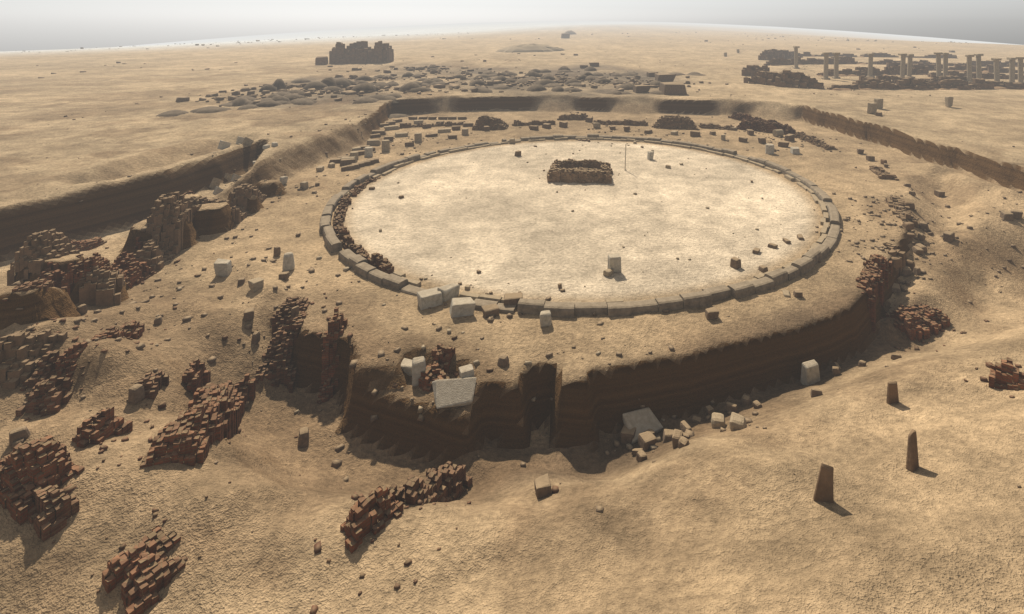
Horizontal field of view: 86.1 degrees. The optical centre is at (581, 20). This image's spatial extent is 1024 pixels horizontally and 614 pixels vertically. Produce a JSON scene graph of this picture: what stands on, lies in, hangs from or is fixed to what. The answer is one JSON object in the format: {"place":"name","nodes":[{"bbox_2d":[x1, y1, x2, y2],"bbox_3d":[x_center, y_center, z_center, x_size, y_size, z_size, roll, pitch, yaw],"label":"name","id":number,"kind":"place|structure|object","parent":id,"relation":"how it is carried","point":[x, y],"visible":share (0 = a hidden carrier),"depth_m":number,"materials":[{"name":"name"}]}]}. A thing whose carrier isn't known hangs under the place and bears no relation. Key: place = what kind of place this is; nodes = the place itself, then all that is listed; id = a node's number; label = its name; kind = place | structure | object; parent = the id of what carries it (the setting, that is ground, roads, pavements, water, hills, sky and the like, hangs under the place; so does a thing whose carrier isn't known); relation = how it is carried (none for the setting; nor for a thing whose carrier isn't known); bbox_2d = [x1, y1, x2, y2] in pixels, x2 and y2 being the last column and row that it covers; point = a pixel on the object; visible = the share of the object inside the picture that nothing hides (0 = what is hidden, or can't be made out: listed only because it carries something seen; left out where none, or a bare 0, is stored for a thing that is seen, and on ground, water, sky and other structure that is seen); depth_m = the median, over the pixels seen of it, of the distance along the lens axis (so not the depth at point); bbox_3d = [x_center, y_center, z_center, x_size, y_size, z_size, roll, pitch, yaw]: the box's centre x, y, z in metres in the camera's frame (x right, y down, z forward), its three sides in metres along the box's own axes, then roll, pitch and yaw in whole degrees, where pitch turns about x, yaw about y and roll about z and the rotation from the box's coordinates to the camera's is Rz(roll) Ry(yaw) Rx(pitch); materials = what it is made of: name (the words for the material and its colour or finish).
{"place":"outdoors","nodes":[
{"label":"outdoors","id":0,"kind":"place"},
{"bbox_2d":[0,21,1023,613],"bbox_3d":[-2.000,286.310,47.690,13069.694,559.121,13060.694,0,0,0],"label":"ground","id":1,"kind":"structure","parent":0,"point":[728,521],"depth_m":22.26,"materials":[{"name":"beige sand"}]},
{"bbox_2d":[333,177,393,273],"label":"ring brick fragments","id":2,"kind":"object","parent":1,"relation":"on","point":[377,260],"visible":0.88,"depth_m":31.68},
{"bbox_2d":[12,111,795,541],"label":"brick ruins","id":3,"kind":"object","parent":1,"relation":"on","point":[44,515],"visible":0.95,"depth_m":17.55,"materials":[{"name":"brown brick"}]},
{"bbox_2d":[156,65,704,118],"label":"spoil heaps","id":4,"kind":"object","parent":1,"relation":"on","point":[277,98],"visible":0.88,"depth_m":84.06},
{"bbox_2d":[176,64,728,106],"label":"rubble field stones","id":5,"kind":"object","parent":1,"relation":"on","point":[349,91],"visible":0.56,"depth_m":88.51,"materials":[{"name":"stone"}]},
{"bbox_2d":[155,116,832,468],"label":"stone chips","id":6,"kind":"object","parent":1,"relation":"on","point":[629,446],"visible":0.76,"depth_m":21.15,"materials":[{"name":"stone"}]},
{"bbox_2d":[21,32,971,78],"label":"desert hummocks","id":7,"kind":"structure","parent":1,"relation":"on","point":[452,77],"depth_m":224.94,"materials":[{"name":"sand"}]},
{"bbox_2d":[0,131,1020,613],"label":"scattered bricks","id":8,"kind":"object","parent":1,"relation":"on","point":[68,489],"visible":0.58,"depth_m":17.14,"materials":[{"name":"brown brick"}]},
{"bbox_2d":[0,191,1023,613],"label":"red brick ruins","id":9,"kind":"object","parent":1,"relation":"on","point":[368,513],"visible":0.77,"depth_m":15.99,"materials":[{"name":"brown brick"}]},
{"bbox_2d":[0,30,1023,502],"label":"ruined walls","id":10,"kind":"structure","parent":1,"relation":"on","point":[50,244],"depth_m":35.06,"materials":[{"name":"brown stone"}]},
{"bbox_2d":[9,62,1022,498],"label":"stone blocks","id":11,"kind":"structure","parent":1,"relation":"on","point":[677,438],"depth_m":26.17,"materials":[{"name":"grey stone"}]},
{"bbox_2d":[213,136,819,443],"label":"stone blocks","id":12,"kind":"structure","parent":1,"relation":"on","point":[455,392],"depth_m":21.56,"materials":[{"name":"beige stone"}]},
{"bbox_2d":[10,59,1023,512],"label":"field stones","id":13,"kind":"object","parent":1,"relation":"on","point":[336,463],"visible":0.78,"depth_m":25.27,"materials":[{"name":"stone"}]},
{"bbox_2d":[18,297,1020,613],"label":"foreground stones","id":14,"kind":"object","parent":1,"relation":"on","point":[540,435],"visible":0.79,"depth_m":16.14,"materials":[{"name":"beige stone"}]},
{"bbox_2d":[320,134,839,317],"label":"ring wall","id":15,"kind":"structure","parent":1,"relation":"on","point":[805,263],"depth_m":26.66,"materials":[{"name":"beige stone"}]},
{"bbox_2d":[547,158,612,183],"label":"stone altar","id":16,"kind":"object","parent":1,"relation":"on","point":[568,170],"depth_m":43.02,"materials":[{"name":"stone"}]},
{"bbox_2d":[347,137,828,302],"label":"ring bench","id":17,"kind":"object","parent":1,"relation":"on","point":[820,240],"visible":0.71,"depth_m":40.72,"materials":[{"name":"beige stone"}]},
{"bbox_2d":[209,43,1023,430],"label":"stone blocks","id":18,"kind":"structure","parent":1,"relation":"on","point":[717,419],"depth_m":69.12,"materials":[{"name":"beige stone"}]},
{"bbox_2d":[769,55,1023,90],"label":"ruins","id":19,"kind":"object","parent":1,"relation":"on","point":[995,87],"visible":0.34,"depth_m":89.00,"materials":[{"name":"stone"}]},
{"bbox_2d":[0,0,1023,50],"label":"sky","id":20,"kind":"structure","parent":0,"point":[25,25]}
]}

